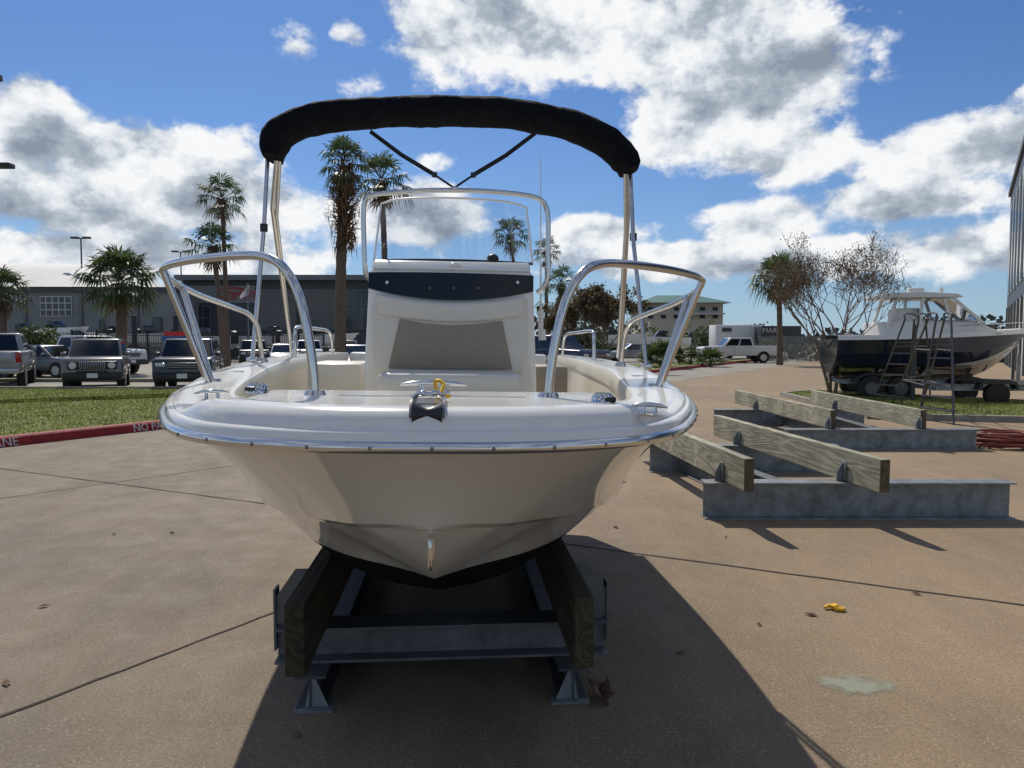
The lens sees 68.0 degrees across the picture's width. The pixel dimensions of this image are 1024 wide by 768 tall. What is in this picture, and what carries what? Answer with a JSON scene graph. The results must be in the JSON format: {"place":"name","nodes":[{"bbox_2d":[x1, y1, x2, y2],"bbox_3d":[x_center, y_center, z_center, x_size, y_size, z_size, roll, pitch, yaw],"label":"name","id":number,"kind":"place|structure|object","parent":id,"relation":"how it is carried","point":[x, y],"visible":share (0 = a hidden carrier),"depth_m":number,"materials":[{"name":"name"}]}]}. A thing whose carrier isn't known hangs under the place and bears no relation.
{"place":"outdoors","nodes":[
{"label":"outdoors","id":0,"kind":"place"},
{"bbox_2d":[0,378,152,378],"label":"grass island","id":1,"kind":"structure","parent":0,"point":[60,378],"depth_m":30.95,"materials":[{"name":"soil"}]},
{"bbox_2d":[0,387,182,435],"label":"lawn","id":2,"kind":"structure","parent":0,"point":[52,415],"depth_m":16.58,"materials":[{"name":"plant"}]},
{"bbox_2d":[161,331,186,347],"bbox_3d":[-24.009,-2.575,54.005,1.788,2.324,0.130,0,3,0],"label":"banner","id":3,"kind":"object","parent":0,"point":[179,334],"visible":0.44,"depth_m":53.89,"materials":[{"name":"blue"}]},
{"bbox_2d":[0,345,1023,767],"bbox_3d":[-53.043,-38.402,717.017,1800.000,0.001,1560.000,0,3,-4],"label":"ground","id":4,"kind":"structure","parent":0,"point":[732,685],"depth_m":4.15,"materials":[{"name":"beige concrete"}]},
{"bbox_2d":[2,679,10,685],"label":"dry leaf","id":5,"kind":"object","parent":4,"relation":"on","point":[5,682],"visible":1,"depth_m":3.54,"materials":[{"name":"beige plant"}]},
{"bbox_2d":[0,386,183,387],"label":"kerb","id":6,"kind":"structure","parent":4,"relation":"on","point":[91,386],"depth_m":24.08,"materials":[{"name":"concrete"}]},
{"bbox_2d":[171,250,188,282],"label":"light pole","id":7,"kind":"object","parent":4,"relation":"on","point":[180,257],"visible":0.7,"depth_m":94.18,"materials":[{"name":"grey metal"}]},
{"bbox_2d":[292,731,299,736],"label":"dry leaf","id":8,"kind":"object","parent":4,"relation":"on","point":[296,733],"visible":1,"depth_m":3.08,"materials":[{"name":"brown plant"}]},
{"bbox_2d":[0,355,813,385],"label":"parking lot","id":9,"kind":"structure","parent":4,"relation":"on","point":[144,370],"depth_m":39.33,"materials":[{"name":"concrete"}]},
{"bbox_2d":[0,162,14,377],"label":"light pole","id":10,"kind":"object","parent":9,"relation":"on","point":[5,165],"visible":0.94,"depth_m":32.42,"materials":[{"name":"black metal"}]},
{"bbox_2d":[0,333,36,385],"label":"pickup truck","id":11,"kind":"object","parent":9,"relation":"on","point":[17,356],"visible":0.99,"depth_m":26.70,"materials":[{"name":"silver metal"}]},
{"bbox_2d":[0,264,38,332],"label":"fan palm","id":12,"kind":"object","parent":9,"relation":"on","point":[6,276],"visible":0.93,"depth_m":35.76,"materials":[{"name":"green plant"}]},
{"bbox_2d":[9,323,57,336],"bbox_3d":[-39.603,-3.393,61.897,7.270,3.078,2.080,-1,3,-10],"label":"stored boat","id":13,"kind":"object","parent":9,"relation":"on","point":[18,326],"visible":0.2,"depth_m":61.28,"materials":[{"name":"white paint"}]},
{"bbox_2d":[2,345,68,377],"bbox_3d":[-21.158,-1.048,34.494,4.850,1.450,2.120,1,3,15],"label":"parked car","id":14,"kind":"object","parent":9,"relation":"on","point":[48,357],"visible":0.31,"depth_m":33.50,"materials":[{"name":"grey metal"}]},
{"bbox_2d":[19,322,62,344],"bbox_3d":[-28.439,-2.283,45.101,4.946,2.890,3.092,0,3,-4],"label":"bush","id":15,"kind":"object","parent":9,"relation":"on","point":[41,338],"visible":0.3,"depth_m":44.73,"materials":[{"name":"green plant"}]},
{"bbox_2d":[37,331,85,344],"bbox_3d":[-35.262,-3.098,61.900,6.190,2.490,1.760,-1,3,-20],"label":"stored boat","id":16,"kind":"object","parent":9,"relation":"on","point":[74,332],"visible":0.06,"depth_m":61.41,"materials":[{"name":"white paint"}]},
{"bbox_2d":[36,320,88,336],"bbox_3d":[-37.748,-3.577,62.915,6.730,3.334,1.920,1,3,15],"label":"stored boat","id":17,"kind":"object","parent":9,"relation":"on","point":[61,327],"visible":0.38,"depth_m":61.97,"materials":[{"name":"white paint"}]},
{"bbox_2d":[70,237,90,267],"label":"light pole","id":18,"kind":"object","parent":9,"relation":"on","point":[80,245],"visible":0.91,"depth_m":77.28,"materials":[{"name":"grey metal"}]},
{"bbox_2d":[60,337,129,385],"bbox_3d":[-14.498,-0.765,26.594,2.100,1.765,4.450,-1,3,-24],"label":"parked suv","id":19,"kind":"object","parent":9,"relation":"on","point":[95,360],"visible":0.98,"depth_m":25.00,"materials":[{"name":"grey paint"}]},
{"bbox_2d":[44,335,147,373],"bbox_3d":[-21.271,-1.468,37.977,6.060,1.900,2.300,1,3,20],"label":"pickup truck","id":20,"kind":"object","parent":9,"relation":"on","point":[138,357],"visible":0.26,"depth_m":37.35,"materials":[{"name":"white paint"}]},
{"bbox_2d":[0,379,192,381],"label":"kerb","id":21,"kind":"structure","parent":9,"relation":"on","point":[60,380],"depth_m":29.97,"materials":[{"name":"concrete"}]},
{"bbox_2d":[0,263,198,358],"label":"warehouse","id":22,"kind":"structure","parent":9,"relation":"on","point":[55,294],"depth_m":69.77,"materials":[{"name":"grey metal"}]},
{"bbox_2d":[40,296,72,316],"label":"window","id":23,"kind":"structure","parent":22,"relation":"in","point":[50,306],"depth_m":69.56,"materials":[{"name":"grey glass"}]},
{"bbox_2d":[99,319,104,328],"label":"window","id":24,"kind":"structure","parent":22,"relation":"in","point":[101,323],"depth_m":69.66,"materials":[{"name":"black glass"}]},
{"bbox_2d":[152,317,162,330],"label":"window","id":25,"kind":"structure","parent":22,"relation":"in","point":[158,320],"depth_m":69.66,"materials":[{"name":"black glass"}]},
{"bbox_2d":[85,326,140,334],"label":"stored boat","id":26,"kind":"object","parent":9,"relation":"on","point":[102,329],"visible":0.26,"depth_m":63.40,"materials":[{"name":"white paint"}]},
{"bbox_2d":[69,243,164,348],"bbox_3d":[-19.532,-3.780,37.769,4.567,6.540,4.528,0,3,-4],"label":"fan palm","id":27,"kind":"object","parent":9,"relation":"on","point":[118,296],"visible":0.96,"depth_m":37.28,"materials":[{"name":"green plant"}]},
{"bbox_2d":[130,315,136,348],"bbox_3d":[-27.299,-3.214,54.906,0.360,3.500,0.360,0,3,-4],"label":"gate post","id":28,"kind":"object","parent":9,"relation":"on","point":[134,329],"visible":0.77,"depth_m":54.75,"materials":[{"name":"black metal"}]},
{"bbox_2d":[106,325,192,354],"bbox_3d":[-29.872,-3.376,62.893,6.730,2.934,1.920,-1,3,-15],"label":"stored boat","id":29,"kind":"object","parent":9,"relation":"on","point":[151,329],"visible":0.32,"depth_m":62.23,"materials":[{"name":"white paint"}]},
{"bbox_2d":[8,330,324,362],"bbox_3d":[-27.318,-2.826,56.931,26.543,2.500,0.128,0,3,0],"label":"picket fence","id":30,"kind":"object","parent":9,"relation":"on","point":[147,335],"visible":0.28,"depth_m":56.87,"materials":[{"name":"black metal"}]},
{"bbox_2d":[172,315,178,330],"bbox_3d":[-24.280,-3.214,54.906,0.360,3.500,0.360,0,3,-4],"label":"gate post","id":31,"kind":"object","parent":9,"relation":"on","point":[175,323],"visible":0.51,"depth_m":54.71,"materials":[{"name":"black"}]},
{"bbox_2d":[152,337,223,385],"bbox_3d":[-11.170,-0.754,26.394,2.100,1.765,4.450,-1,3,-16],"label":"parked suv","id":32,"kind":"object","parent":9,"relation":"on","point":[174,362],"visible":0.79,"depth_m":24.62,"materials":[{"name":"black paint"}]},
{"bbox_2d":[178,220,239,367],"bbox_3d":[-16.999,-5.054,42.855,3.460,8.519,3.541,0,3,-4],"label":"fan palm","id":33,"kind":"object","parent":9,"relation":"on","point":[208,230],"visible":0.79,"depth_m":42.63,"materials":[{"name":"green plant"}]},
{"bbox_2d":[199,328,237,348],"bbox_3d":[-25.523,-3.276,62.893,6.730,2.734,1.920,1,3,20],"label":"stored boat","id":34,"kind":"object","parent":9,"relation":"on","point":[203,331],"visible":0.26,"depth_m":61.79,"materials":[{"name":"white paint"}]},
{"bbox_2d":[191,172,248,366],"bbox_3d":[-17.027,-6.660,44.679,3.286,11.521,3.443,0,3,-4],"label":"fan palm","id":35,"kind":"object","parent":9,"relation":"on","point":[220,206],"visible":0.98,"depth_m":44.48,"materials":[{"name":"green plant"}]},
{"bbox_2d":[240,283,248,339],"bbox_3d":[-19.655,-4.469,55.849,0.738,5.902,0.315,0,3,-4],"label":"flag","id":36,"kind":"object","parent":9,"relation":"on","point":[245,292],"visible":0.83,"depth_m":55.74,"materials":[{"name":"fabric"}]},
{"bbox_2d":[236,339,269,362],"bbox_3d":[-17.010,-2.069,49.958,2.100,1.765,4.450,-1,3,-20],"label":"parked suv","id":37,"kind":"object","parent":9,"relation":"on","point":[245,350],"visible":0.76,"depth_m":48.28,"materials":[{"name":"black paint"}]},
{"bbox_2d":[231,326,302,348],"bbox_3d":[-19.805,-3.404,63.897,7.270,2.878,2.080,-1,3,-12],"label":"stored boat","id":38,"kind":"object","parent":9,"relation":"on","point":[270,329],"visible":0.27,"depth_m":62.99,"materials":[{"name":"white paint"}]},
{"bbox_2d":[174,275,368,357],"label":"showroom","id":39,"kind":"structure","parent":9,"relation":"on","point":[318,292],"depth_m":73.57,"materials":[{"name":"metal"}]},
{"bbox_2d":[199,306,210,327],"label":"window","id":40,"kind":"structure","parent":39,"relation":"in","point":[204,311],"depth_m":73.59,"materials":[{"name":"glass"}]},
{"bbox_2d":[259,289,296,329],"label":"roll-up door","id":41,"kind":"structure","parent":39,"relation":"in","point":[271,309],"depth_m":73.56,"materials":[{"name":"metal"}]},
{"bbox_2d":[302,289,368,329],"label":"roll-up door","id":42,"kind":"structure","parent":39,"relation":"in","point":[320,302],"depth_m":73.54,"materials":[{"name":"metal"}]},
{"bbox_2d":[266,344,300,356],"bbox_3d":[-14.758,-1.856,48.968,2.120,1.450,4.850,-1,3,-20],"label":"parked car","id":43,"kind":"object","parent":9,"relation":"on","point":[274,350],"visible":0.34,"depth_m":47.97,"materials":[{"name":"silver metal"}]},
{"bbox_2d":[297,339,324,353],"bbox_3d":[-13.886,-2.180,51.954,2.100,1.765,4.450,-1,3,-15],"label":"parked suv","id":44,"kind":"object","parent":9,"relation":"on","point":[301,345],"visible":0.25,"depth_m":51.02,"materials":[{"name":"white paint"}]},
{"bbox_2d":[276,327,358,347],"bbox_3d":[-16.044,-3.326,62.901,6.730,2.834,1.920,-1,3,-10],"label":"stored boat","id":45,"kind":"object","parent":9,"relation":"on","point":[350,336],"visible":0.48,"depth_m":62.19,"materials":[{"name":"white paint"}]},
{"bbox_2d":[328,339,357,351],"bbox_3d":[-11.446,-2.180,51.954,2.100,1.765,4.450,0,3,-8],"label":"parked suv","id":46,"kind":"object","parent":9,"relation":"on","point":[352,342],"visible":0.13,"depth_m":51.30,"materials":[{"name":"white paint"}]},
{"bbox_2d":[316,133,375,351],"bbox_3d":[-6.428,-4.912,29.743,2.485,9.696,2.580,0,3,-4],"label":"fan palm","id":47,"kind":"object","parent":9,"relation":"on","point":[343,180],"visible":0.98,"depth_m":29.48,"materials":[{"name":"green plant"}]},
{"bbox_2d":[346,345,365,354],"bbox_3d":[-7.831,-1.243,37.985,2.120,1.450,4.850,-1,3,-12],"label":"parked car","id":48,"kind":"object","parent":9,"relation":"on","point":[354,348],"visible":0.01,"depth_m":37.30,"materials":[{"name":"blue metal"}]},
{"bbox_2d":[353,149,418,258],"bbox_3d":[-5.844,-5.341,33.695,3.035,10.112,2.964,1,3,21],"label":"fan palm","id":49,"kind":"object","parent":9,"relation":"on","point":[381,184],"visible":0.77,"depth_m":33.49,"materials":[{"name":"green plant"}]},
{"bbox_2d":[0,356,787,447],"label":"kerb","id":50,"kind":"structure","parent":9,"relation":"on","point":[44,437],"depth_m":12.68,"materials":[{"name":"red paint"}]},
{"bbox_2d":[490,216,531,261],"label":"fan palm","id":51,"kind":"object","parent":9,"relation":"on","point":[509,238],"visible":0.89,"depth_m":54.28,"materials":[{"name":"green plant"}]},
{"bbox_2d":[533,235,560,334],"bbox_3d":[2.619,-6.497,57.808,2.710,9.733,2.698,0,3,-4],"label":"fan palm","id":52,"kind":"object","parent":9,"relation":"on","point":[543,255],"visible":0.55,"depth_m":57.47,"materials":[{"name":"green plant"}]},
{"bbox_2d":[543,264,580,334],"bbox_3d":[2.800,-3.963,43.852,2.528,6.229,2.659,0,3,-4],"label":"fan palm","id":53,"kind":"object","parent":9,"relation":"on","point":[560,287],"visible":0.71,"depth_m":43.53,"materials":[{"name":"green plant"}]},
{"bbox_2d":[534,300,590,336],"bbox_3d":[3.255,-3.127,46.417,4.153,4.316,3.432,3,4,44],"label":"crepe myrtle","id":54,"kind":"object","parent":9,"relation":"on","point":[575,316],"visible":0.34,"depth_m":45.73,"materials":[{"name":"green plant"}]},
{"bbox_2d":[535,335,610,359],"bbox_3d":[1.844,-1.356,35.980,2.300,1.900,6.060,-3,4,-42],"label":"pickup truck","id":55,"kind":"object","parent":9,"relation":"on","point":[573,346],"visible":0.28,"depth_m":34.82,"materials":[{"name":"blue paint"}]},
{"bbox_2d":[565,329,613,352],"bbox_3d":[4.489,-2.594,51.895,4.938,2.679,3.083,0,3,-4],"label":"bush","id":56,"kind":"object","parent":9,"relation":"on","point":[585,336],"visible":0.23,"depth_m":51.56,"materials":[{"name":"green plant"}]},
{"bbox_2d":[549,282,653,349],"bbox_3d":[4.531,-2.946,39.602,3.331,4.704,5.146,-2,4,-38],"label":"crepe myrtle","id":57,"kind":"object","parent":9,"relation":"on","point":[597,304],"visible":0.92,"depth_m":38.92,"materials":[{"name":"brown plant"}]},
{"bbox_2d":[584,327,649,347],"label":"stored boat","id":58,"kind":"object","parent":9,"relation":"on","point":[630,338],"visible":0.23,"depth_m":74.19,"materials":[{"name":"white paint"}]},
{"bbox_2d":[611,344,653,361],"bbox_3d":[9.581,-2.469,59.955,4.850,1.450,2.120,-1,3,-10],"label":"parked car","id":59,"kind":"object","parent":9,"relation":"on","point":[632,350],"visible":0.23,"depth_m":59.04,"materials":[{"name":"silver metal"}]},
{"bbox_2d":[639,330,693,346],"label":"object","id":60,"kind":"object","parent":9,"relation":"on","point":[685,341],"visible":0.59,"depth_m":77.12,"materials":[{"name":"white paint"}]},
{"bbox_2d":[709,325,758,358],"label":"camper trailer","id":61,"kind":"object","parent":9,"relation":"on","point":[718,334],"visible":0.41,"depth_m":71.85,"materials":[{"name":"white paint"}]},
{"bbox_2d":[696,338,776,362],"bbox_3d":[17.188,-2.582,57.946,6.060,1.900,2.300,0,3,0],"label":"pickup truck","id":62,"kind":"object","parent":9,"relation":"on","point":[741,347],"visible":0.75,"depth_m":56.96,"materials":[{"name":"white paint"}]},
{"bbox_2d":[754,326,800,358],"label":"box trailer","id":63,"kind":"object","parent":9,"relation":"on","point":[772,330],"visible":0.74,"depth_m":69.87,"materials":[{"name":"metal"}]},
{"bbox_2d":[745,250,811,364],"bbox_3d":[18.207,-5.236,51.787,4.978,7.886,4.372,-2,4,-29],"label":"fan palm","id":64,"kind":"object","parent":9,"relation":"on","point":[779,356],"visible":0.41,"depth_m":51.65,"materials":[{"name":"green plant"}]},
{"bbox_2d":[753,336,819,360],"bbox_3d":[23.567,-2.958,64.029,6.921,2.137,2.473,0,3,-4],"label":"bush","id":65,"kind":"object","parent":9,"relation":"on","point":[802,354],"visible":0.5,"depth_m":63.69,"materials":[{"name":"green plant"}]},
{"bbox_2d":[759,335,818,361],"bbox_3d":[22.423,-2.849,60.936,4.974,2.100,0.077,1,3,24],"label":"chain link fence","id":66,"kind":"object","parent":9,"relation":"on","point":[785,336],"visible":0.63,"depth_m":60.98,"materials":[{"name":"grey metal"}]},
{"bbox_2d":[273,538,608,713],"bbox_3d":[-0.396,1.047,4.599,1.534,0.598,3.300,0,3,-4],"label":"boat stand","id":67,"kind":"object","parent":4,"relation":"on","point":[324,629],"visible":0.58,"depth_m":3.50,"materials":[{"name":"metal"}]},
{"bbox_2d":[157,94,705,589],"bbox_3d":[-0.364,-0.294,4.141,2.314,2.490,5.269,1,3,-4],"label":"console boat","id":68,"kind":"object","parent":67,"relation":"on","point":[447,428],"visible":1,"depth_m":2.28,"materials":[{"name":"white plastic"}]},
{"bbox_2d":[0,465,1023,716],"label":"slab joint","id":69,"kind":"object","parent":4,"relation":"on","point":[270,613],"visible":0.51,"depth_m":4.84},
{"bbox_2d":[588,676,614,706],"bbox_3d":[0.396,1.373,3.393,0.108,0.082,0.140,0,3,-4],"label":"dry leaf","id":70,"kind":"object","parent":4,"relation":"on","point":[602,692],"visible":1,"depth_m":3.39,"materials":[{"name":"brown plant"}]},
{"bbox_2d":[601,320,772,350],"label":"bush","id":71,"kind":"object","parent":4,"relation":"on","point":[703,340],"visible":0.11,"depth_m":94.18,"materials":[{"name":"green plant"}]},
{"bbox_2d":[629,358,749,369],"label":"verge","id":72,"kind":"structure","parent":4,"relation":"on","point":[675,365],"depth_m":49.90,"materials":[{"name":"plant"}]},
{"bbox_2d":[634,337,693,367],"bbox_3d":[8.745,-1.849,45.004,3.704,1.998,3.768,-1,3,-21],"label":"fan palm shrub","id":73,"kind":"object","parent":72,"relation":"on","point":[658,350],"visible":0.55,"depth_m":44.52,"materials":[{"name":"green plant"}]},
{"bbox_2d":[675,348,706,364],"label":"fan palm shrub","id":74,"kind":"object","parent":72,"relation":"on","point":[690,360],"visible":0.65,"depth_m":49.80,"materials":[{"name":"green plant"}]},
{"bbox_2d":[692,347,729,366],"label":"fan palm shrub","id":75,"kind":"object","parent":72,"relation":"on","point":[713,353],"visible":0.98,"depth_m":47.76,"materials":[{"name":"green plant"}]},
{"bbox_2d":[534,314,1005,346],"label":"tree line","id":76,"kind":"object","parent":4,"relation":"on","point":[804,340],"visible":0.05,"depth_m":239.45,"materials":[{"name":"green plant"}]},
{"bbox_2d":[648,415,1016,519],"bbox_3d":[3.021,0.823,8.453,2.797,0.615,4.200,0,3,-4],"label":"boat rack","id":77,"kind":"object","parent":4,"relation":"on","point":[735,480],"visible":0.9,"depth_m":6.92,"materials":[{"name":"metal"}]},
{"bbox_2d":[823,603,845,611],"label":"leaf","id":78,"kind":"object","parent":4,"relation":"on","point":[835,607],"visible":1,"depth_m":4.52,"materials":[{"name":"yellow plant"}]},
{"bbox_2d":[713,390,980,449],"bbox_3d":[5.394,0.552,13.619,2.970,0.580,4.951,0,3,-4],"label":"boat rack","id":79,"kind":"object","parent":4,"relation":"on","point":[840,423],"visible":0.96,"depth_m":11.85,"materials":[{"name":"metal"}]},
{"bbox_2d":[822,676,893,693],"bbox_3d":[1.592,1.401,3.542,0.700,0.001,0.500,0,3,-4],"label":"stain","id":80,"kind":"object","parent":4,"relation":"on","point":[852,684],"visible":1,"depth_m":3.54,"materials":[{"name":"grey paint"}]},
{"bbox_2d":[780,389,1023,422],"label":"kerb","id":81,"kind":"structure","parent":4,"relation":"on","point":[970,418],"depth_m":15.33,"materials":[{"name":"concrete"}]},
{"bbox_2d":[874,313,930,402],"bbox_3d":[9.911,-0.608,19.351,1.258,2.295,4.242,2,4,32],"label":"boarding ladder","id":82,"kind":"object","parent":4,"relation":"on","point":[912,346],"visible":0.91,"depth_m":18.36,"materials":[{"name":"grey"}]},
{"bbox_2d":[911,324,916,399],"bbox_3d":[10.321,-0.508,19.502,0.100,2.042,0.100,0,3,-4],"label":"boarding ladder","id":83,"kind":"object","parent":4,"relation":"on","point":[913,370],"visible":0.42,"depth_m":19.48,"materials":[{"name":"grey metal"}]},
{"bbox_2d":[824,354,1023,396],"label":"boat trailer","id":84,"kind":"object","parent":4,"relation":"on","point":[864,384],"visible":0.64,"depth_m":20.76,"materials":[{"name":"metal"}]},
{"bbox_2d":[820,268,1023,375],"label":"hardtop boat","id":85,"kind":"object","parent":84,"relation":"on","point":[978,348],"visible":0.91,"depth_m":20.73,"materials":[{"name":"blue"}]},
{"bbox_2d":[892,312,955,424],"bbox_3d":[8.982,-0.417,16.605,0.563,2.221,4.283,1,3,17],"label":"boarding ladder","id":86,"kind":"object","parent":4,"relation":"on","point":[928,382],"visible":0.98,"depth_m":15.25,"materials":[{"name":"grey"}]},
{"bbox_2d":[915,377,1023,401],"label":"boat trailer","id":87,"kind":"object","parent":4,"relation":"on","point":[996,390],"visible":0.73,"depth_m":18.97,"materials":[{"name":"metal"}]},
{"bbox_2d":[976,429,1023,447],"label":"hose","id":88,"kind":"object","parent":4,"relation":"on","point":[999,438],"visible":0.9,"depth_m":11.33,"materials":[{"name":"red rubber"}]},
{"bbox_2d":[1011,347,1015,379],"bbox_3d":[17.169,-0.698,26.002,0.100,1.698,0.100,0,3,-4],"label":"bollard","id":89,"kind":"object","parent":4,"relation":"on","point":[1013,365],"visible":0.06,"depth_m":25.97,"materials":[{"name":"grey metal"}]},
{"bbox_2d":[0,0,1023,339],"label":"sky","id":90,"kind":"structure","parent":0,"point":[749,123],"materials":[{"name":"blue"}]},
{"bbox_2d":[627,295,731,350],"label":"house","id":91,"kind":"structure","parent":0,"point":[706,310],"depth_m":119.62,"materials":[{"name":"beige paint"}]},
{"bbox_2d":[660,314,666,318],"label":"window","id":92,"kind":"structure","parent":91,"relation":"in","point":[662,316],"depth_m":119.45,"materials":[{"name":"black glass"}]},
{"bbox_2d":[673,306,679,310],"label":"window","id":93,"kind":"structure","parent":91,"relation":"in","point":[677,308],"depth_m":119.39,"materials":[{"name":"black glass"}]},
{"bbox_2d":[699,306,705,310],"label":"window","id":94,"kind":"structure","parent":91,"relation":"in","point":[701,308],"depth_m":119.39,"materials":[{"name":"black glass"}]},
{"bbox_2d":[712,306,718,310],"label":"window","id":95,"kind":"structure","parent":91,"relation":"in","point":[714,308],"depth_m":119.39,"materials":[{"name":"black glass"}]},
{"bbox_2d":[787,390,1023,415],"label":"grass island","id":96,"kind":"structure","parent":0,"point":[969,405],"depth_m":17.86,"materials":[{"name":"plant"}]},
{"bbox_2d":[754,228,914,393],"bbox_3d":[9.356,-2.045,22.026,4.287,4.856,3.572,2,4,35],"label":"crepe myrtle","id":97,"kind":"object","parent":96,"relation":"on","point":[795,280],"visible":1,"depth_m":21.82,"materials":[{"name":"brown plant"}]},
{"bbox_2d":[1004,136,1023,375],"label":"tall metal building","id":98,"kind":"structure","parent":0,"point":[1015,302],"depth_m":44.09,"materials":[{"name":"grey metal"}]},
{"bbox_2d":[1008,204,1012,294],"bbox_3d":[33.702,-9.042,51.353,0.090,5.975,1.200,2,4,31],"label":"window","id":99,"kind":"structure","parent":98,"relation":"in","point":[1011,214],"depth_m":50.93,"materials":[{"name":"grey glass"}]},
{"bbox_2d":[1010,196,1015,291],"bbox_3d":[31.953,-8.880,48.442,0.090,5.975,1.200,2,4,31],"label":"window","id":100,"kind":"structure","parent":98,"relation":"in","point":[1014,201],"depth_m":48.02,"materials":[{"name":"grey glass"}]},
{"bbox_2d":[1013,186,1018,288],"bbox_3d":[30.204,-8.717,45.531,0.090,5.975,1.200,2,4,31],"label":"window","id":101,"kind":"structure","parent":98,"relation":"in","point":[1017,191],"depth_m":45.11,"materials":[{"name":"grey glass"}]},
{"bbox_2d":[1016,176,1021,285],"bbox_3d":[28.454,-8.555,42.620,0.090,5.975,1.200,2,4,31],"label":"window","id":102,"kind":"structure","parent":98,"relation":"in","point":[1020,182],"depth_m":42.21,"materials":[{"name":"grey glass"}]},
{"bbox_2d":[1019,168,1023,281],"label":"window","id":103,"kind":"structure","parent":98,"relation":"in","point":[1022,212],"depth_m":39.34,"materials":[{"name":"grey glass"}]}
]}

